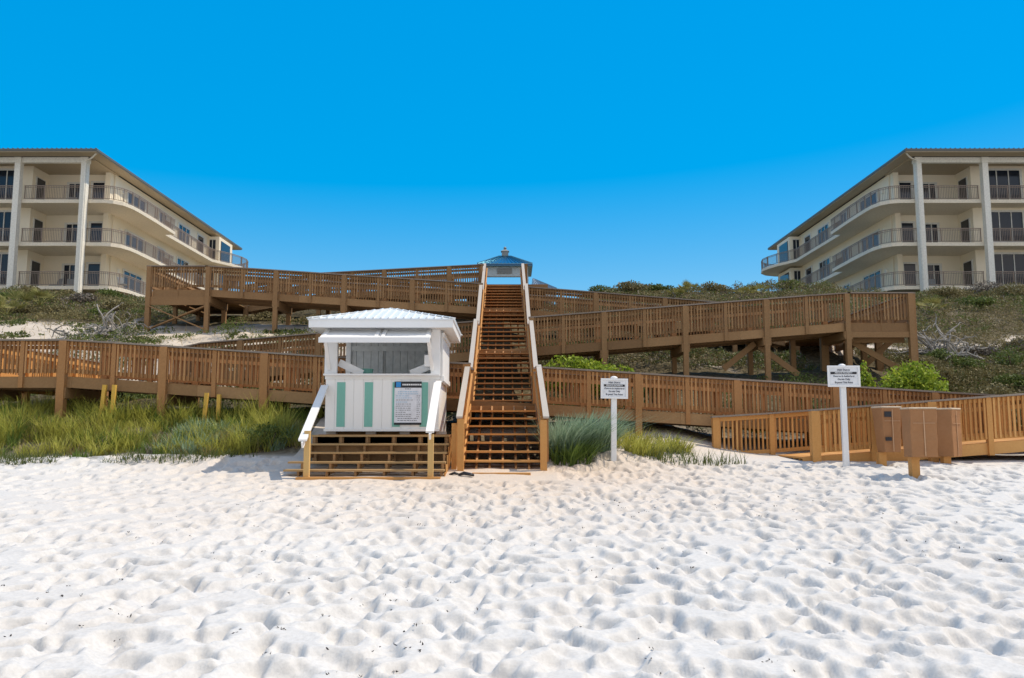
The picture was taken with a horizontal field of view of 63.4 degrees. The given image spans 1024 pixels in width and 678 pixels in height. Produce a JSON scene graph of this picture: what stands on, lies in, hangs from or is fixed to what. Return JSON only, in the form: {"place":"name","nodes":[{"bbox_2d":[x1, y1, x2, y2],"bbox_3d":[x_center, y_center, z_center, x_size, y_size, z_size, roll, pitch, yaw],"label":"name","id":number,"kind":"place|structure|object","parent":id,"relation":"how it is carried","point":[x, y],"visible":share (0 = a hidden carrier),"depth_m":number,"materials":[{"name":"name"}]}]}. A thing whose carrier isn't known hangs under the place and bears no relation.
{"place":"outdoors","nodes":[
{"label":"outdoors","id":0,"kind":"place"},
{"bbox_2d":[7,413,316,455],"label":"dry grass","id":1,"kind":"structure","parent":0,"point":[155,440],"depth_m":17.97,"materials":[{"name":"green plant"}]},
{"bbox_2d":[0,291,1023,677],"bbox_3d":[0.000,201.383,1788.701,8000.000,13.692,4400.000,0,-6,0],"label":"ground","id":2,"kind":"structure","parent":0,"point":[858,585],"depth_m":8.41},
{"bbox_2d":[0,295,26,314],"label":"palmetto","id":3,"kind":"object","parent":2,"relation":"on","point":[4,304],"visible":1,"depth_m":33.26,"materials":[{"name":"green plant"}]},
{"bbox_2d":[0,304,41,314],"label":"shrub","id":4,"kind":"object","parent":2,"relation":"on","point":[30,308],"visible":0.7,"depth_m":34.44,"materials":[{"name":"green plant"}]},
{"bbox_2d":[0,289,42,305],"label":"palmetto","id":5,"kind":"object","parent":2,"relation":"on","point":[23,295],"visible":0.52,"depth_m":36.19,"materials":[{"name":"green plant"}]},
{"bbox_2d":[21,286,58,304],"bbox_3d":[-21.330,-1.972,37.474,1.458,0.913,1.509,-2,-7,18],"label":"palmetto","id":6,"kind":"object","parent":2,"relation":"on","point":[41,294],"visible":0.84,"depth_m":37.28,"materials":[{"name":"green plant"}]},
{"bbox_2d":[18,285,63,297],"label":"shrub","id":7,"kind":"object","parent":2,"relation":"on","point":[25,288],"visible":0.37,"depth_m":39.21,"materials":[{"name":"green plant"}]},
{"bbox_2d":[40,304,78,314],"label":"shrub","id":8,"kind":"object","parent":2,"relation":"on","point":[56,308],"visible":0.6,"depth_m":35.12,"materials":[{"name":"green plant"}]},
{"bbox_2d":[44,324,94,338],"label":"dead shrub","id":9,"kind":"object","parent":2,"relation":"on","point":[64,333],"visible":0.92,"depth_m":29.84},
{"bbox_2d":[57,292,100,304],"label":"shrub","id":10,"kind":"object","parent":2,"relation":"on","point":[82,297],"visible":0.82,"depth_m":38.40,"materials":[{"name":"brown plant"}]},
{"bbox_2d":[95,288,126,297],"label":"shrub","id":11,"kind":"object","parent":2,"relation":"on","point":[110,292],"visible":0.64,"depth_m":42.40,"materials":[{"name":"green plant"}]},
{"bbox_2d":[73,303,151,346],"bbox_3d":[-14.533,-0.461,30.291,2.787,1.865,2.472,0,-6,0],"label":"dead shrub","id":12,"kind":"object","parent":2,"relation":"on","point":[104,330],"visible":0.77,"depth_m":30.20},
{"bbox_2d":[94,298,139,310],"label":"shrub","id":13,"kind":"object","parent":2,"relation":"on","point":[112,304],"visible":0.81,"depth_m":37.23,"materials":[{"name":"green plant"}]},
{"bbox_2d":[0,148,247,296],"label":"apartment building","id":14,"kind":"structure","parent":2,"relation":"on","point":[109,224],"depth_m":63.13,"materials":[{"name":"beige paint"}]},
{"bbox_2d":[0,252,8,285],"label":"window","id":15,"kind":"structure","parent":14,"relation":"in","point":[3,255],"depth_m":61.37,"materials":[{"name":"blue glass"}]},
{"bbox_2d":[0,210,10,240],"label":"window","id":16,"kind":"structure","parent":14,"relation":"in","point":[5,215],"depth_m":61.73,"materials":[{"name":"blue glass"}]},
{"bbox_2d":[0,169,13,197],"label":"window","id":17,"kind":"structure","parent":14,"relation":"in","point":[6,175],"depth_m":62.11,"materials":[{"name":"blue glass"}]},
{"bbox_2d":[29,259,40,285],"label":"door","id":18,"kind":"structure","parent":14,"relation":"in","point":[34,265],"depth_m":62.21,"materials":[{"name":"grey glass"}]},
{"bbox_2d":[32,218,42,240],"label":"door","id":19,"kind":"structure","parent":14,"relation":"in","point":[37,223],"depth_m":62.59,"materials":[{"name":"grey glass"}]},
{"bbox_2d":[35,176,45,197],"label":"door","id":20,"kind":"structure","parent":14,"relation":"in","point":[39,181],"depth_m":62.87,"materials":[{"name":"grey glass"}]},
{"bbox_2d":[61,263,84,285],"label":"window","id":21,"kind":"structure","parent":14,"relation":"in","point":[65,266],"depth_m":63.46,"materials":[{"name":"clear glass"}]},
{"bbox_2d":[63,223,87,241],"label":"window","id":22,"kind":"structure","parent":14,"relation":"in","point":[66,225],"depth_m":63.80,"materials":[{"name":"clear glass"}]},
{"bbox_2d":[66,182,89,197],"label":"window","id":23,"kind":"structure","parent":14,"relation":"in","point":[68,183],"depth_m":64.17,"materials":[{"name":"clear glass"}]},
{"bbox_2d":[85,262,100,285],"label":"door","id":24,"kind":"structure","parent":14,"relation":"in","point":[90,266],"depth_m":63.44,"materials":[{"name":"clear glass"}]},
{"bbox_2d":[87,221,102,241],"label":"door","id":25,"kind":"structure","parent":14,"relation":"in","point":[92,224],"depth_m":63.81,"materials":[{"name":"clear glass"}]},
{"bbox_2d":[90,181,104,197],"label":"door","id":26,"kind":"structure","parent":14,"relation":"in","point":[92,182],"depth_m":64.18,"materials":[{"name":"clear glass"}]},
{"bbox_2d":[122,268,142,294],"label":"window","id":27,"kind":"structure","parent":14,"relation":"in","point":[124,271],"depth_m":66.91,"materials":[{"name":"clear glass"}]},
{"bbox_2d":[124,229,144,253],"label":"window","id":28,"kind":"structure","parent":14,"relation":"in","point":[127,237],"depth_m":67.07,"materials":[{"name":"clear glass"}]},
{"bbox_2d":[126,191,146,211],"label":"window","id":29,"kind":"structure","parent":14,"relation":"in","point":[128,194],"depth_m":67.43,"materials":[{"name":"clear glass"}]},
{"bbox_2d":[176,256,188,277],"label":"window","id":30,"kind":"structure","parent":14,"relation":"in","point":[180,261],"depth_m":76.92,"materials":[{"name":"blue glass"}]},
{"bbox_2d":[177,222,190,244],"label":"window","id":31,"kind":"structure","parent":14,"relation":"in","point":[181,226],"depth_m":77.73,"materials":[{"name":"blue glass"}]},
{"bbox_2d":[0,446,256,464],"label":"dry grass","id":32,"kind":"structure","parent":2,"relation":"on","point":[56,455],"depth_m":16.82,"materials":[{"name":"green plant"}]},
{"bbox_2d":[0,390,325,458],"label":"beach grass","id":33,"kind":"structure","parent":2,"relation":"on","point":[55,437],"depth_m":18.55,"materials":[{"name":"green plant"}]},
{"bbox_2d":[0,316,464,366],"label":"dry grass","id":34,"kind":"structure","parent":2,"relation":"on","point":[121,327],"depth_m":30.59,"materials":[{"name":"plant"}]},
{"bbox_2d":[0,315,467,381],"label":"ground cover","id":35,"kind":"object","parent":2,"relation":"on","point":[19,321],"visible":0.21,"depth_m":30.65,"materials":[{"name":"green plant"}]},
{"bbox_2d":[234,422,292,449],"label":"shrub","id":36,"kind":"object","parent":2,"relation":"on","point":[274,433],"visible":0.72,"depth_m":17.92,"materials":[{"name":"green plant"}]},
{"bbox_2d":[243,264,483,319],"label":"wooden ramp","id":37,"kind":"structure","parent":2,"relation":"on","point":[256,310],"depth_m":35.75,"materials":[{"name":"brown wood"}]},
{"bbox_2d":[283,381,451,479],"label":"kiosk steps","id":38,"kind":"structure","parent":2,"relation":"on","point":[430,447],"depth_m":16.35,"materials":[{"name":"brown wood"}]},
{"bbox_2d":[306,308,461,430],"bbox_3d":[-2.672,0.644,18.027,3.027,2.715,3.338,0,-6,-1],"label":"beach kiosk","id":39,"kind":"object","parent":38,"relation":"on","point":[390,346],"visible":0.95,"depth_m":16.98,"materials":[{"name":"white paint"}]},
{"bbox_2d":[394,382,421,424],"bbox_3d":[-2.127,1.311,16.937,0.555,0.882,0.018,0,-6,-1],"label":"price poster","id":40,"kind":"object","parent":39,"relation":"attached to","point":[407,402],"visible":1,"depth_m":16.94,"materials":[{"name":"paper"}]},
{"bbox_2d":[144,265,784,351],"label":"wooden ramp","id":41,"kind":"structure","parent":2,"relation":"on","point":[173,291],"depth_m":31.14,"materials":[{"name":"brown wood"}]},
{"bbox_2d":[451,263,548,474],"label":"staircase","id":42,"kind":"structure","parent":2,"relation":"on","point":[461,433],"depth_m":22.01,"materials":[{"name":"brown wood"}]},
{"bbox_2d":[477,247,532,283],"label":"gazebo","id":43,"kind":"object","parent":2,"relation":"on","point":[504,264],"visible":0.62,"depth_m":49.00,"materials":[{"name":"blue metal"}]},
{"bbox_2d":[468,264,547,308],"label":"walkway","id":44,"kind":"structure","parent":2,"relation":"on","point":[537,285],"depth_m":39.73,"materials":[{"name":"brown wood"}]},
{"bbox_2d":[0,339,1021,449],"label":"wooden ramp","id":45,"kind":"structure","parent":2,"relation":"on","point":[63,375],"depth_m":19.74,"materials":[{"name":"brown wood"}]},
{"bbox_2d":[0,278,1023,371],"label":"dune scrub","id":46,"kind":"object","parent":2,"relation":"on","point":[62,315],"visible":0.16,"depth_m":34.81,"materials":[{"name":"green plant"}]},
{"bbox_2d":[0,316,1023,433],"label":"green scrub","id":47,"kind":"object","parent":2,"relation":"on","point":[224,326],"visible":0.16,"depth_m":27.49,"materials":[{"name":"green plant"}]},
{"bbox_2d":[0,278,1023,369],"bbox_3d":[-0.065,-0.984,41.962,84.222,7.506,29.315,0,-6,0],"label":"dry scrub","id":48,"kind":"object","parent":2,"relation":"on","point":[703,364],"visible":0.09,"depth_m":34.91,"materials":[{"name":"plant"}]},
{"bbox_2d":[157,292,918,385],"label":"wooden ramp","id":49,"kind":"structure","parent":2,"relation":"on","point":[888,323],"depth_m":25.45,"materials":[{"name":"brown wood"}]},
{"bbox_2d":[532,278,555,303],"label":"pavilion","id":50,"kind":"structure","parent":2,"relation":"on","point":[535,281],"depth_m":61.20,"materials":[{"name":"white stone"}]},
{"bbox_2d":[537,434,612,466],"bbox_3d":[1.313,2.216,16.855,1.735,0.726,1.646,0,-6,0],"label":"grass tussock","id":51,"kind":"object","parent":2,"relation":"on","point":[572,457],"depth_m":16.59,"materials":[{"name":"green plant"}]},
{"bbox_2d":[523,408,627,459],"bbox_3d":[1.243,1.980,17.239,3.230,1.116,2.691,0,-6,0],"label":"grass tussock","id":52,"kind":"object","parent":2,"relation":"on","point":[569,433],"depth_m":16.86,"materials":[{"name":"green plant"}]},
{"bbox_2d":[544,355,614,397],"bbox_3d":[1.779,1.187,23.411,2.423,1.573,1.095,0,-6,0],"label":"shrub","id":53,"kind":"object","parent":2,"relation":"on","point":[579,363],"visible":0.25,"depth_m":23.36,"materials":[{"name":"green plant"}]},
{"bbox_2d":[588,284,611,292],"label":"shrub","id":54,"kind":"object","parent":2,"relation":"on","point":[596,288],"visible":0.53,"depth_m":41.31,"materials":[{"name":"green plant"}]},
{"bbox_2d":[579,362,633,400],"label":"shrub","id":55,"kind":"object","parent":2,"relation":"on","point":[616,369],"visible":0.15,"depth_m":23.53,"materials":[{"name":"green plant"}]},
{"bbox_2d":[601,376,627,460],"bbox_3d":[2.068,1.819,16.839,0.553,2.131,0.163,1,-6,0],"label":"notice sign","id":56,"kind":"object","parent":2,"relation":"on","point":[614,388],"visible":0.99,"depth_m":16.85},
{"bbox_2d":[561,408,673,451],"bbox_3d":[2.056,1.929,17.416,2.706,1.034,2.518,0,-6,0],"label":"grass tussock","id":57,"kind":"object","parent":2,"relation":"on","point":[607,440],"depth_m":17.11,"materials":[{"name":"green plant"}]},
{"bbox_2d":[613,279,650,293],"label":"shrub","id":58,"kind":"object","parent":2,"relation":"on","point":[625,286],"visible":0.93,"depth_m":40.88,"materials":[{"name":"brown plant"}]},
{"bbox_2d":[617,424,670,448],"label":"grass tussock","id":59,"kind":"object","parent":2,"relation":"on","point":[637,437],"depth_m":18.63,"materials":[{"name":"green plant"}]},
{"bbox_2d":[617,434,672,459],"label":"grass tussock","id":60,"kind":"object","parent":2,"relation":"on","point":[634,447],"depth_m":17.16,"materials":[{"name":"green plant"}]},
{"bbox_2d":[550,428,746,465],"bbox_3d":[2.764,2.288,18.071,4.284,0.856,3.030,0,-6,0],"label":"ground cover","id":61,"kind":"object","parent":2,"relation":"on","point":[695,461],"visible":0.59,"depth_m":16.99,"materials":[{"name":"plant"}]},
{"bbox_2d":[645,284,674,293],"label":"shrub","id":62,"kind":"object","parent":2,"relation":"on","point":[659,287],"visible":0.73,"depth_m":41.39,"materials":[{"name":"green plant"}]},
{"bbox_2d":[652,433,702,453],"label":"grass tussock","id":63,"kind":"object","parent":2,"relation":"on","point":[684,443],"depth_m":18.14,"materials":[{"name":"green plant"}]},
{"bbox_2d":[675,279,702,293],"bbox_3d":[8.481,-2.516,40.029,1.214,0.761,1.257,6,-9,-43],"label":"palmetto","id":64,"kind":"object","parent":2,"relation":"on","point":[686,284],"visible":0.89,"depth_m":39.81,"materials":[{"name":"green plant"}]},
{"bbox_2d":[701,281,729,292],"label":"shrub","id":65,"kind":"object","parent":2,"relation":"on","point":[711,286],"visible":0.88,"depth_m":41.30,"materials":[{"name":"green plant"}]},
{"bbox_2d":[777,279,802,290],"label":"shrub","id":66,"kind":"object","parent":2,"relation":"on","point":[790,284],"visible":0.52,"depth_m":42.12,"materials":[{"name":"green plant"}]},
{"bbox_2d":[827,364,860,466],"bbox_3d":[6.760,1.694,16.853,0.663,2.382,0.163,0,-6,0],"label":"notice sign","id":67,"kind":"object","parent":2,"relation":"on","point":[842,377],"visible":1,"depth_m":16.88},
{"bbox_2d":[710,393,1023,462],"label":"wooden ramp","id":68,"kind":"structure","parent":2,"relation":"on","point":[998,436],"depth_m":17.44,"materials":[{"name":"brown wood"}]},
{"bbox_2d":[858,360,876,405],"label":"shrub","id":69,"kind":"object","parent":2,"relation":"on","point":[868,379],"visible":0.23,"depth_m":22.80,"materials":[{"name":"green plant"}]},
{"bbox_2d":[871,406,901,465],"bbox_3d":[7.697,2.127,16.968,0.453,1.483,0.392,1,-7,-9],"label":"wrapped bin","id":70,"kind":"object","parent":2,"relation":"on","point":[887,423],"visible":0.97,"depth_m":16.86,"materials":[{"name":"cardboard"}]},
{"bbox_2d":[761,148,1023,295],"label":"apartment building","id":71,"kind":"structure","parent":2,"relation":"on","point":[910,219],"depth_m":62.78,"materials":[{"name":"beige paint"}]},
{"bbox_2d":[805,265,812,284],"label":"door","id":72,"kind":"structure","parent":71,"relation":"in","point":[809,270],"depth_m":81.24,"materials":[{"name":"grey glass"}]},
{"bbox_2d":[817,222,829,243],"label":"window","id":73,"kind":"structure","parent":71,"relation":"in","point":[826,225],"depth_m":77.60,"materials":[{"name":"blue glass"}]},
{"bbox_2d":[818,256,830,279],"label":"window","id":74,"kind":"structure","parent":71,"relation":"in","point":[826,261],"depth_m":77.24,"materials":[{"name":"clear glass"}]},
{"bbox_2d":[859,191,877,210],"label":"window","id":75,"kind":"structure","parent":71,"relation":"in","point":[873,194],"depth_m":67.24,"materials":[{"name":"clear glass"}]},
{"bbox_2d":[861,229,880,250],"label":"window","id":76,"kind":"structure","parent":71,"relation":"in","point":[875,236],"depth_m":66.86,"materials":[{"name":"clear glass"}]},
{"bbox_2d":[863,268,882,291],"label":"window","id":77,"kind":"structure","parent":71,"relation":"in","point":[879,271],"depth_m":66.54,"materials":[{"name":"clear glass"}]},
{"bbox_2d":[899,181,913,197],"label":"door","id":78,"kind":"structure","parent":71,"relation":"in","point":[900,182],"depth_m":64.17,"materials":[{"name":"grey glass"}]},
{"bbox_2d":[901,221,915,241],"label":"door","id":79,"kind":"structure","parent":71,"relation":"in","point":[904,224],"depth_m":63.80,"materials":[{"name":"grey glass"}]},
{"bbox_2d":[903,262,918,285],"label":"door","id":80,"kind":"structure","parent":71,"relation":"in","point":[907,266],"depth_m":63.44,"materials":[{"name":"grey glass"}]},
{"bbox_2d":[923,182,937,197],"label":"window","id":81,"kind":"structure","parent":71,"relation":"in","point":[924,183],"depth_m":64.17,"materials":[{"name":"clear glass"}]},
{"bbox_2d":[925,223,939,240],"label":"window","id":82,"kind":"structure","parent":71,"relation":"in","point":[927,225],"depth_m":63.80,"materials":[{"name":"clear glass"}]},
{"bbox_2d":[927,263,942,285],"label":"window","id":83,"kind":"structure","parent":71,"relation":"in","point":[931,266],"depth_m":63.46,"materials":[{"name":"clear glass"}]},
{"bbox_2d":[958,176,968,197],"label":"door","id":84,"kind":"structure","parent":71,"relation":"in","point":[964,181],"depth_m":62.95,"materials":[{"name":"black glass"}]},
{"bbox_2d":[961,218,971,240],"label":"door","id":85,"kind":"structure","parent":71,"relation":"in","point":[965,223],"depth_m":62.53,"materials":[{"name":"black glass"}]},
{"bbox_2d":[963,259,973,285],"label":"door","id":86,"kind":"structure","parent":71,"relation":"in","point":[968,265],"depth_m":62.26,"materials":[{"name":"black glass"}]},
{"bbox_2d":[988,169,1023,197],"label":"window","id":87,"kind":"structure","parent":71,"relation":"in","point":[996,176],"depth_m":62.09,"materials":[{"name":"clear glass"}]},
{"bbox_2d":[991,210,1023,240],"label":"window","id":88,"kind":"structure","parent":71,"relation":"in","point":[1000,218],"depth_m":61.73,"materials":[{"name":"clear glass"}]},
{"bbox_2d":[994,252,1023,285],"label":"window","id":89,"kind":"structure","parent":71,"relation":"in","point":[1004,261],"depth_m":61.37,"materials":[{"name":"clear glass"}]},
{"bbox_2d":[878,359,950,391],"bbox_3d":[10.998,1.442,22.601,2.326,1.810,1.419,0,-6,0],"label":"shrub","id":90,"kind":"object","parent":2,"relation":"on","point":[909,379],"visible":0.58,"depth_m":22.35,"materials":[{"name":"green plant"}]},
{"bbox_2d":[900,407,937,478],"bbox_3d":[7.646,2.064,15.516,0.516,1.555,0.448,0,-7,3],"label":"wrapped bin","id":91,"kind":"object","parent":2,"relation":"on","point":[919,431],"visible":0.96,"depth_m":15.37,"materials":[{"name":"cardboard"}]},
{"bbox_2d":[916,296,946,310],"bbox_3d":[18.357,-1.566,36.414,1.296,0.812,1.341,1,-7,-12],"label":"palmetto","id":92,"kind":"object","parent":2,"relation":"on","point":[933,300],"visible":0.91,"depth_m":36.31,"materials":[{"name":"green plant"}]},
{"bbox_2d":[841,332,1023,426],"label":"dune scrub","id":93,"kind":"object","parent":2,"relation":"on","point":[982,372],"visible":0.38,"depth_m":25.64,"materials":[{"name":"green plant"}]},
{"bbox_2d":[890,313,991,361],"bbox_3d":[15.194,0.229,28.855,3.268,2.465,2.271,2,-7,-14],"label":"dead shrub","id":94,"kind":"object","parent":2,"relation":"on","point":[929,343],"visible":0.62,"depth_m":28.96,"materials":[{"name":"grey plant"}]},
{"bbox_2d":[924,348,959,361],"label":"shrub","id":95,"kind":"object","parent":2,"relation":"on","point":[936,353],"visible":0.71,"depth_m":27.92,"materials":[{"name":"green plant"}]},
{"bbox_2d":[925,365,960,390],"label":"shrub","id":96,"kind":"object","parent":2,"relation":"on","point":[947,373],"visible":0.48,"depth_m":24.30,"materials":[{"name":"green plant"}]},
{"bbox_2d":[936,408,961,463],"bbox_3d":[8.983,2.155,17.024,0.398,1.465,0.367,5,-8,-35],"label":"wrapped bin","id":97,"kind":"object","parent":2,"relation":"on","point":[949,434],"visible":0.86,"depth_m":16.93,"materials":[{"name":"cardboard"}]},
{"bbox_2d":[925,285,973,298],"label":"shrub","id":98,"kind":"object","parent":2,"relation":"on","point":[942,292],"visible":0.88,"depth_m":41.26,"materials":[{"name":"grey plant"}]},
{"bbox_2d":[883,334,1023,391],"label":"dry scrub","id":99,"kind":"object","parent":2,"relation":"on","point":[961,356],"visible":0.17,"depth_m":29.39,"materials":[{"name":"plant"}]},
{"bbox_2d":[949,355,988,376],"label":"shrub","id":100,"kind":"object","parent":2,"relation":"on","point":[966,362],"visible":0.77,"depth_m":25.79,"materials":[{"name":"green plant"}]},
{"bbox_2d":[954,295,995,308],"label":"shrub","id":101,"kind":"object","parent":2,"relation":"on","point":[981,300],"visible":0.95,"depth_m":37.07,"materials":[{"name":"green plant"}]},
{"bbox_2d":[963,345,1000,355],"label":"shrub","id":102,"kind":"object","parent":2,"relation":"on","point":[987,351],"visible":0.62,"depth_m":28.98,"materials":[{"name":"grey plant"}]},
{"bbox_2d":[964,280,1002,295],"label":"shrub","id":103,"kind":"object","parent":2,"relation":"on","point":[987,288],"visible":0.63,"depth_m":42.33,"materials":[{"name":"grey plant"}]},
{"bbox_2d":[968,381,1020,395],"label":"shrub","id":104,"kind":"object","parent":2,"relation":"on","point":[991,389],"visible":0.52,"depth_m":23.18,"materials":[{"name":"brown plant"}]},
{"bbox_2d":[988,345,1023,366],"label":"shrub","id":105,"kind":"object","parent":2,"relation":"on","point":[1015,357],"visible":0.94,"depth_m":26.99,"materials":[{"name":"green plant"}]},
{"bbox_2d":[988,282,1023,299],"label":"shrub","id":106,"kind":"object","parent":2,"relation":"on","point":[1018,287],"visible":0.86,"depth_m":39.42,"materials":[{"name":"brown plant"}]},
{"bbox_2d":[992,372,1023,388],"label":"shrub","id":107,"kind":"object","parent":2,"relation":"on","point":[1018,381],"visible":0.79,"depth_m":24.33,"materials":[{"name":"green plant"}]},
{"bbox_2d":[0,0,1023,304],"label":"sky","id":108,"kind":"structure","parent":0,"point":[608,143],"materials":[{"name":"blue"}]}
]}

